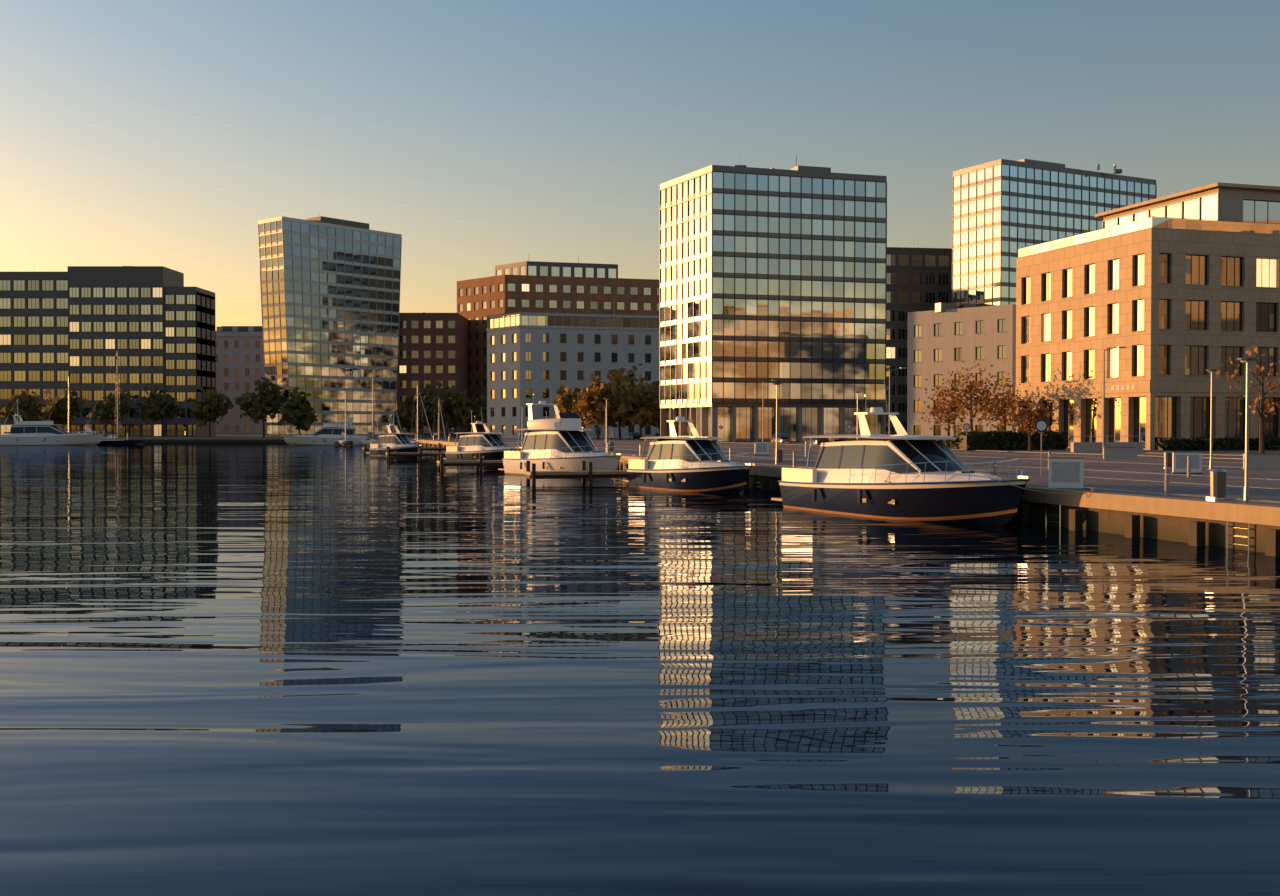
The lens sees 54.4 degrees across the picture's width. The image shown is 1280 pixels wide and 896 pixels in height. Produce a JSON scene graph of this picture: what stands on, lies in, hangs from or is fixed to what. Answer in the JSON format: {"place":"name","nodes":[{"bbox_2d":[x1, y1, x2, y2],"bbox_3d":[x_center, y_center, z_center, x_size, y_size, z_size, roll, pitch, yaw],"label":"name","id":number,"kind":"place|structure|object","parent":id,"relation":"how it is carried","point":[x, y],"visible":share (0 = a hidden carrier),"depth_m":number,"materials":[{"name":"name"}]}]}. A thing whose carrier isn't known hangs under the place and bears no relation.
{"place":"outdoors","nodes":[
{"label":"outdoors","id":0,"kind":"place"},
{"bbox_2d":[0,443,1279,895],"bbox_3d":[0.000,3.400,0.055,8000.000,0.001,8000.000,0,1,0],"label":"water","id":1,"kind":"structure","parent":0,"point":[256,669],"depth_m":16.00,"materials":[{"name":"blue liquid"}]},
{"bbox_2d":[2,399,26,433],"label":"sailboat","id":2,"kind":"object","parent":1,"relation":"on","point":[17,417],"visible":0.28,"depth_m":261.75,"materials":[{"name":"white metal"}]},
{"bbox_2d":[0,409,103,444],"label":"white yacht","id":3,"kind":"object","parent":1,"relation":"on","point":[49,432],"visible":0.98,"depth_m":247.01,"materials":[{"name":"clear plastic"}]},
{"bbox_2d":[47,377,87,431],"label":"sailboat","id":4,"kind":"object","parent":1,"relation":"on","point":[69,406],"visible":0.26,"depth_m":262.15,"materials":[{"name":"white metal"}]},
{"bbox_2d":[78,420,115,438],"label":"motorboat","id":5,"kind":"object","parent":1,"relation":"on","point":[89,430],"visible":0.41,"depth_m":261.57,"materials":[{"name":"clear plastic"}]},
{"bbox_2d":[85,351,143,444],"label":"sailboat","id":6,"kind":"object","parent":1,"relation":"on","point":[117,441],"visible":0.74,"depth_m":255.65,"materials":[{"name":"white metal"}]},
{"bbox_2d":[282,414,369,444],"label":"motor yacht","id":7,"kind":"object","parent":1,"relation":"on","point":[328,433],"visible":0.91,"depth_m":247.55,"materials":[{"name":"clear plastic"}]},
{"bbox_2d":[334,393,353,445],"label":"sailboat","id":8,"kind":"object","parent":1,"relation":"on","point":[344,442],"visible":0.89,"depth_m":234.70,"materials":[{"name":"white metal"}]},
{"bbox_2d":[360,378,378,445],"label":"sailboat","id":9,"kind":"object","parent":1,"relation":"on","point":[369,441],"visible":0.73,"depth_m":243.01,"materials":[{"name":"white metal"}]},
{"bbox_2d":[366,416,421,455],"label":"motorboat","id":10,"kind":"object","parent":1,"relation":"on","point":[400,441],"visible":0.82,"depth_m":150.71,"materials":[{"name":"white plastic"}]},
{"bbox_2d":[386,401,401,432],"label":"sailboat","id":11,"kind":"object","parent":1,"relation":"on","point":[393,404],"visible":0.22,"depth_m":257.28,"materials":[{"name":"white metal"}]},
{"bbox_2d":[363,443,445,452],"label":"pier","id":12,"kind":"structure","parent":1,"relation":"in","point":[365,449],"depth_m":169.71,"materials":[{"name":"brown wood"}]},
{"bbox_2d":[405,386,432,445],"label":"sailboat","id":13,"kind":"object","parent":1,"relation":"on","point":[413,441],"visible":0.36,"depth_m":231.26,"materials":[{"name":"white metal"}]},
{"bbox_2d":[432,399,445,439],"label":"sailboat","id":14,"kind":"object","parent":1,"relation":"on","point":[438,433],"visible":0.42,"depth_m":225.24,"materials":[{"name":"white metal"}]},
{"bbox_2d":[386,446,511,459],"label":"pier","id":15,"kind":"structure","parent":1,"relation":"in","point":[419,454],"depth_m":134.22,"materials":[{"name":"brown wood"}]},
{"bbox_2d":[437,453,503,470],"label":"pier","id":16,"kind":"structure","parent":1,"relation":"on","point":[478,462],"depth_m":100.39,"materials":[{"name":"brown wood"}]},
{"bbox_2d":[443,412,521,460],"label":"motorboat","id":17,"kind":"object","parent":1,"relation":"on","point":[492,445],"visible":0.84,"depth_m":120.51,"materials":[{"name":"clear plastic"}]},
{"bbox_2d":[498,391,621,474],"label":"motor yacht","id":18,"kind":"object","parent":1,"relation":"on","point":[566,437],"visible":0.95,"depth_m":87.49,"materials":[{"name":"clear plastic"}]},
{"bbox_2d":[525,461,627,484],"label":"pier","id":19,"kind":"structure","parent":1,"relation":"in","point":[583,474],"depth_m":75.60,"materials":[{"name":"brown wood"}]},
{"bbox_2d":[621,393,752,493],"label":"motorboat","id":20,"kind":"object","parent":1,"relation":"on","point":[706,463],"visible":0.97,"depth_m":67.06,"materials":[{"name":"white plastic"}]},
{"bbox_2d":[771,381,1030,525],"bbox_3d":[10.282,0.094,48.385,4.816,6.056,14.025,0,1,-24],"label":"yacht","id":21,"kind":"object","parent":1,"relation":"on","point":[930,478],"visible":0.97,"depth_m":46.71,"materials":[{"name":"blue plastic"}]},
{"bbox_2d":[0,0,1279,409],"label":"sky","id":22,"kind":"structure","parent":0,"point":[485,135],"materials":[{"name":"blue"}]},
{"bbox_2d":[103,431,1279,555],"bbox_3d":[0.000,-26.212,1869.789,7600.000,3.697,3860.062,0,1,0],"label":"quay paving","id":23,"kind":"structure","parent":0,"point":[1217,522],"depth_m":44.15,"materials":[{"name":"concrete"}]},
{"bbox_2d":[0,390,53,425],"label":"tree","id":24,"kind":"object","parent":23,"relation":"on","point":[32,412],"visible":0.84,"depth_m":296.50,"materials":[{"name":"green plant"}]},
{"bbox_2d":[41,389,85,429],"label":"tree","id":25,"kind":"object","parent":23,"relation":"on","point":[57,412],"visible":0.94,"depth_m":308.81,"materials":[{"name":"green plant"}]},
{"bbox_2d":[0,266,215,435],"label":"dark office building","id":26,"kind":"structure","parent":23,"relation":"on","point":[81,326],"depth_m":329.47,"materials":[{"name":"black glass"}]},
{"bbox_2d":[89,388,134,436],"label":"tree","id":27,"kind":"object","parent":23,"relation":"on","point":[105,410],"visible":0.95,"depth_m":301.69,"materials":[{"name":"green plant"}]},
{"bbox_2d":[133,386,184,436],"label":"tree","id":28,"kind":"object","parent":23,"relation":"on","point":[158,407],"visible":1,"depth_m":309.11,"materials":[{"name":"green plant"}]},
{"bbox_2d":[190,386,234,436],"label":"tree","id":29,"kind":"object","parent":23,"relation":"on","point":[210,405],"visible":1,"depth_m":294.33,"materials":[{"name":"green plant"}]},
{"bbox_2d":[216,326,266,434],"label":"building","id":30,"kind":"structure","parent":23,"relation":"on","point":[239,361],"depth_m":379.75,"materials":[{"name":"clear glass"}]},
{"bbox_2d":[235,375,285,436],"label":"tree","id":31,"kind":"object","parent":23,"relation":"on","point":[262,404],"visible":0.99,"depth_m":298.63,"materials":[{"name":"green plant"}]},
{"bbox_2d":[277,386,317,434],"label":"tree","id":32,"kind":"object","parent":23,"relation":"on","point":[297,410],"visible":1,"depth_m":290.41,"materials":[{"name":"green plant"}]},
{"bbox_2d":[258,213,401,436],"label":"glass office building","id":33,"kind":"structure","parent":23,"relation":"on","point":[330,301],"depth_m":310.68,"materials":[{"name":"glass"}]},
{"bbox_2d":[387,394,421,436],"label":"tree","id":34,"kind":"object","parent":23,"relation":"on","point":[402,413],"visible":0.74,"depth_m":297.77,"materials":[{"name":"green plant"}]},
{"bbox_2d":[411,380,451,436],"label":"tree","id":35,"kind":"object","parent":23,"relation":"on","point":[429,390],"visible":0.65,"depth_m":294.01,"materials":[{"name":"green plant"}]},
{"bbox_2d":[397,313,468,435],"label":"brick building","id":36,"kind":"structure","parent":23,"relation":"on","point":[433,347],"depth_m":329.74,"materials":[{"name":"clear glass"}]},
{"bbox_2d":[429,385,469,436],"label":"tree","id":37,"kind":"object","parent":23,"relation":"on","point":[447,404],"visible":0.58,"depth_m":287.94,"materials":[{"name":"green plant"}]},
{"bbox_2d":[453,393,486,431],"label":"tree","id":38,"kind":"object","parent":23,"relation":"on","point":[467,417],"visible":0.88,"depth_m":284.16,"materials":[{"name":"green plant"}]},
{"bbox_2d":[521,406,523,444],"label":"lamp post","id":39,"kind":"object","parent":23,"relation":"on","point":[522,424],"visible":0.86,"depth_m":150.85,"materials":[{"name":"metal"}]},
{"bbox_2d":[457,255,659,431],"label":"orange brick building","id":40,"kind":"structure","parent":23,"relation":"on","point":[551,287],"depth_m":346.35,"materials":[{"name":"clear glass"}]},
{"bbox_2d":[486,312,658,438],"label":"building","id":41,"kind":"structure","parent":23,"relation":"on","point":[540,355],"depth_m":263.40,"materials":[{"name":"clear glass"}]},
{"bbox_2d":[552,384,601,428],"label":"promenade tree","id":42,"kind":"object","parent":23,"relation":"on","point":[565,400],"visible":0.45,"depth_m":234.43,"materials":[{"name":"orange plant"}]},
{"bbox_2d":[572,374,627,439],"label":"promenade tree","id":43,"kind":"object","parent":23,"relation":"on","point":[592,406],"visible":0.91,"depth_m":229.77,"materials":[{"name":"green plant"}]},
{"bbox_2d":[604,407,607,442],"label":"lamp post","id":44,"kind":"object","parent":23,"relation":"on","point":[605,424],"depth_m":186.18,"materials":[{"name":"metal"}]},
{"bbox_2d":[604,398,609,451],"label":"lamp post","id":45,"kind":"object","parent":23,"relation":"on","point":[606,422],"visible":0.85,"depth_m":112.85,"materials":[{"name":"metal"}]},
{"bbox_2d":[609,442,613,451],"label":"litter bin","id":46,"kind":"object","parent":23,"relation":"on","point":[610,448],"visible":0.84,"depth_m":115.00,"materials":[{"name":"metal"}]},
{"bbox_2d":[604,363,648,439],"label":"promenade tree","id":47,"kind":"object","parent":23,"relation":"on","point":[621,380],"visible":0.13,"depth_m":236.49,"materials":[{"name":"orange plant"}]},
{"bbox_2d":[612,374,659,439],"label":"promenade tree","id":48,"kind":"object","parent":23,"relation":"on","point":[639,403],"visible":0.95,"depth_m":228.26,"materials":[{"name":"green plant"}]},
{"bbox_2d":[639,384,659,432],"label":"promenade tree","id":49,"kind":"object","parent":23,"relation":"on","point":[652,391],"visible":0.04,"depth_m":236.09,"materials":[{"name":"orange plant"}]},
{"bbox_2d":[679,389,682,435],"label":"street light","id":50,"kind":"object","parent":23,"relation":"on","point":[679,411],"visible":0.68,"depth_m":205.89,"materials":[{"name":"grey metal"}]},
{"bbox_2d":[695,401,698,432],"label":"street lamp","id":51,"kind":"object","parent":23,"relation":"on","point":[697,402],"depth_m":146.19,"materials":[{"name":"metal"}]},
{"bbox_2d":[729,448,731,460],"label":"bollard","id":52,"kind":"object","parent":23,"relation":"on","point":[730,454],"visible":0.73,"depth_m":77.94,"materials":[{"name":"silver metal"}]},
{"bbox_2d":[394,445,1103,493],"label":"mooring lines","id":53,"kind":"object","parent":23,"relation":"on","point":[781,473],"visible":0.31,"depth_m":62.99,"materials":[{"name":"fabric"}]},
{"bbox_2d":[755,442,768,454],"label":"utility box","id":54,"kind":"object","parent":23,"relation":"on","point":[761,448],"visible":1,"depth_m":99.84,"materials":[{"name":"metal"}]},
{"bbox_2d":[762,380,776,441],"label":"street light","id":55,"kind":"object","parent":23,"relation":"on","point":[763,421],"visible":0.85,"depth_m":170.97,"materials":[{"name":"grey metal"}]},
{"bbox_2d":[659,156,886,441],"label":"glass office building","id":56,"kind":"structure","parent":23,"relation":"on","point":[769,275],"depth_m":202.41,"materials":[{"name":"glass"}]},
{"bbox_2d":[772,383,781,464],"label":"lamp post","id":57,"kind":"object","parent":23,"relation":"on","point":[776,384],"visible":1,"depth_m":74.86,"materials":[{"name":"metal"}]},
{"bbox_2d":[775,449,782,463],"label":"litter bin","id":58,"kind":"object","parent":23,"relation":"on","point":[780,452],"visible":0.68,"depth_m":77.01,"materials":[{"name":"metal"}]},
{"bbox_2d":[793,451,795,466],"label":"bollard","id":59,"kind":"object","parent":23,"relation":"on","point":[794,460],"visible":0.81,"depth_m":68.42,"materials":[{"name":"silver metal"}]},
{"bbox_2d":[413,438,1279,502],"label":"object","id":60,"kind":"object","parent":23,"relation":"on","point":[1228,498],"visible":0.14,"depth_m":61.36,"materials":[{"name":"metal"}]},
{"bbox_2d":[855,391,860,438],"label":"street lamp","id":61,"kind":"object","parent":23,"relation":"on","point":[857,392],"depth_m":106.17,"materials":[{"name":"metal"}]},
{"bbox_2d":[889,367,905,433],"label":"street light","id":62,"kind":"object","parent":23,"relation":"on","point":[889,394],"visible":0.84,"depth_m":135.90,"materials":[{"name":"grey metal"}]},
{"bbox_2d":[886,247,951,434],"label":"dark office building","id":63,"kind":"structure","parent":23,"relation":"on","point":[919,279],"depth_m":336.53,"materials":[{"name":"brown glass"}]},
{"bbox_2d":[599,438,1242,458],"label":"quayside road","id":64,"kind":"structure","parent":23,"relation":"on","point":[1019,451],"depth_m":110.61,"materials":[{"name":"grey asphalt"}]},
{"bbox_2d":[607,427,621,438],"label":"van","id":65,"kind":"object","parent":64,"relation":"on","point":[612,432],"visible":0.74,"depth_m":255.42,"materials":[{"name":"white paint"}]},
{"bbox_2d":[626,432,639,438],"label":"car","id":66,"kind":"object","parent":64,"relation":"on","point":[633,435],"visible":0.88,"depth_m":242.20,"materials":[{"name":"paint"}]},
{"bbox_2d":[771,434,792,442],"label":"car","id":67,"kind":"object","parent":64,"relation":"on","point":[782,438],"visible":0.88,"depth_m":182.14,"materials":[{"name":"grey paint"}]},
{"bbox_2d":[804,438,828,444],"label":"car","id":68,"kind":"object","parent":64,"relation":"on","point":[816,441],"visible":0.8,"depth_m":160.12,"materials":[{"name":"paint"}]},
{"bbox_2d":[935,436,959,448],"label":"shrub","id":69,"kind":"object","parent":64,"relation":"on","point":[952,443],"visible":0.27,"depth_m":132.08,"materials":[{"name":"green plant"}]},
{"bbox_2d":[918,379,981,435],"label":"autumn tree","id":70,"kind":"object","parent":23,"relation":"on","point":[949,418],"visible":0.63,"depth_m":149.48,"materials":[{"name":"orange plant"}]},
{"bbox_2d":[907,304,1015,436],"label":"building","id":71,"kind":"structure","parent":23,"relation":"on","point":[945,342],"depth_m":176.32,"materials":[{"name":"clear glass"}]},
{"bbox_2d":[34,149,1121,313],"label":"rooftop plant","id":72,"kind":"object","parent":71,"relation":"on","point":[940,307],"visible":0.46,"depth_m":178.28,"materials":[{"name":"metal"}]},
{"bbox_2d":[963,423,969,453],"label":"sign post","id":73,"kind":"object","parent":23,"relation":"on","point":[966,426],"visible":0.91,"depth_m":104.48,"materials":[{"name":"metal"}]},
{"bbox_2d":[925,361,1013,430],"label":"autumn tree","id":74,"kind":"object","parent":23,"relation":"on","point":[970,397],"visible":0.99,"depth_m":142.35,"materials":[{"name":"orange plant"}]},
{"bbox_2d":[993,459,996,475],"bbox_3d":[14.113,0.930,49.476,0.162,0.950,0.170,0,1,0],"label":"bollard","id":75,"kind":"object","parent":23,"relation":"on","point":[994,467],"visible":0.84,"depth_m":49.42,"materials":[{"name":"silver metal"}]},
{"bbox_2d":[974,371,1024,430],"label":"autumn tree","id":76,"kind":"object","parent":23,"relation":"on","point":[1002,411],"visible":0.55,"depth_m":149.61,"materials":[{"name":"orange plant"}]},
{"bbox_2d":[957,430,1069,450],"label":"hedge","id":77,"kind":"object","parent":23,"relation":"on","point":[1000,440],"visible":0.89,"depth_m":122.78,"materials":[{"name":"green plant"}]},
{"bbox_2d":[1001,393,1056,450],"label":"autumn tree","id":78,"kind":"object","parent":23,"relation":"on","point":[1032,418],"visible":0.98,"depth_m":117.62,"materials":[{"name":"orange plant"}]},
{"bbox_2d":[1035,419,1047,475],"bbox_3d":[18.470,-0.021,57.270,0.600,2.600,0.080,0,1,16],"label":"sign post","id":79,"kind":"object","parent":23,"relation":"on","point":[1041,425],"visible":1,"depth_m":57.24,"materials":[{"name":"metal"}]},
{"bbox_2d":[952,159,1156,307],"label":"glass office building","id":80,"kind":"structure","parent":23,"relation":"on","point":[1003,210],"depth_m":306.54,"materials":[{"name":"glass"}]},
{"bbox_2d":[1048,457,1083,489],"bbox_3d":[15.068,0.912,44.020,1.210,1.160,0.440,0,1,22],"label":"utility box","id":81,"kind":"object","parent":23,"relation":"on","point":[1065,472],"visible":0.91,"depth_m":43.84,"materials":[{"name":"metal"}]},
{"bbox_2d":[1071,436,1142,451],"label":"planter wall","id":82,"kind":"structure","parent":23,"relation":"on","point":[1086,446],"depth_m":113.53,"materials":[{"name":"concrete"}]},
{"bbox_2d":[1102,347,1125,454],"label":"street light","id":83,"kind":"object","parent":23,"relation":"on","point":[1103,444],"visible":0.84,"depth_m":100.93,"materials":[{"name":"grey metal"}]},
{"bbox_2d":[1103,447,1137,458],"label":"planter","id":84,"kind":"object","parent":23,"relation":"on","point":[1119,452],"visible":0.95,"depth_m":87.70,"materials":[{"name":"grey concrete"}]},
{"bbox_2d":[1015,182,1279,449],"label":"beige stone building","id":85,"kind":"structure","parent":23,"relation":"on","point":[1172,293],"depth_m":128.84,"materials":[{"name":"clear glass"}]},
{"bbox_2d":[1164,467,1169,496],"bbox_3d":[16.927,1.083,39.977,0.162,0.950,0.170,0,1,0],"label":"bollard","id":86,"kind":"object","parent":23,"relation":"on","point":[1166,484],"visible":1,"depth_m":39.92,"materials":[{"name":"silver metal"}]},
{"bbox_2d":[1163,451,1171,467],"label":"litter bin","id":87,"kind":"object","parent":23,"relation":"on","point":[1167,458],"visible":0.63,"depth_m":67.79,"materials":[{"name":"metal"}]},
{"bbox_2d":[1172,452,1202,473],"bbox_3d":[26.163,0.713,59.519,1.310,1.060,0.440,0,1,16],"label":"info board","id":88,"kind":"object","parent":23,"relation":"on","point":[1179,462],"visible":0.96,"depth_m":59.35,"materials":[{"name":"metal"}]},
{"bbox_2d":[1187,456,1190,476],"bbox_3d":[24.634,0.827,55.855,0.162,0.950,0.170,0,1,0],"label":"bollard","id":89,"kind":"object","parent":23,"relation":"on","point":[1188,466],"depth_m":55.80,"materials":[{"name":"silver metal"}]},
{"bbox_2d":[1206,369,1217,468],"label":"street lamp","id":90,"kind":"object","parent":23,"relation":"on","point":[1211,371],"depth_m":66.20,"materials":[{"name":"metal"}]},
{"bbox_2d":[1155,437,1279,450],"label":"hedge","id":91,"kind":"object","parent":23,"relation":"on","point":[1169,444],"visible":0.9,"depth_m":122.06,"materials":[{"name":"green plant"}]},
{"bbox_2d":[1210,469,1226,498],"bbox_3d":[17.947,1.119,38.648,0.520,0.920,0.520,0,1,0],"label":"litter bin","id":92,"kind":"object","parent":23,"relation":"on","point":[1218,483],"visible":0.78,"depth_m":38.46,"materials":[{"name":"metal"}]},
{"bbox_2d":[1215,346,1279,452],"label":"autumn tree","id":93,"kind":"object","parent":23,"relation":"on","point":[1262,412],"visible":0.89,"depth_m":99.85,"materials":[{"name":"orange plant"}]},
{"bbox_2d":[1236,357,1258,502],"bbox_3d":[17.441,-0.480,35.752,0.600,4.210,0.600,0,1,0],"label":"street lamp","id":94,"kind":"object","parent":23,"relation":"on","point":[1247,360],"visible":0.86,"depth_m":35.72,"materials":[{"name":"metal"}]},
{"bbox_2d":[1242,453,1279,469],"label":"planter","id":95,"kind":"object","parent":23,"relation":"on","point":[1264,461],"visible":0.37,"depth_m":65.71,"materials":[{"name":"grey concrete"}]},
{"bbox_2d":[1253,370,1279,414],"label":"autumn tree","id":96,"kind":"object","parent":23,"relation":"on","point":[1269,384],"visible":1,"depth_m":95.84,"materials":[{"name":"orange plant"}]}
]}

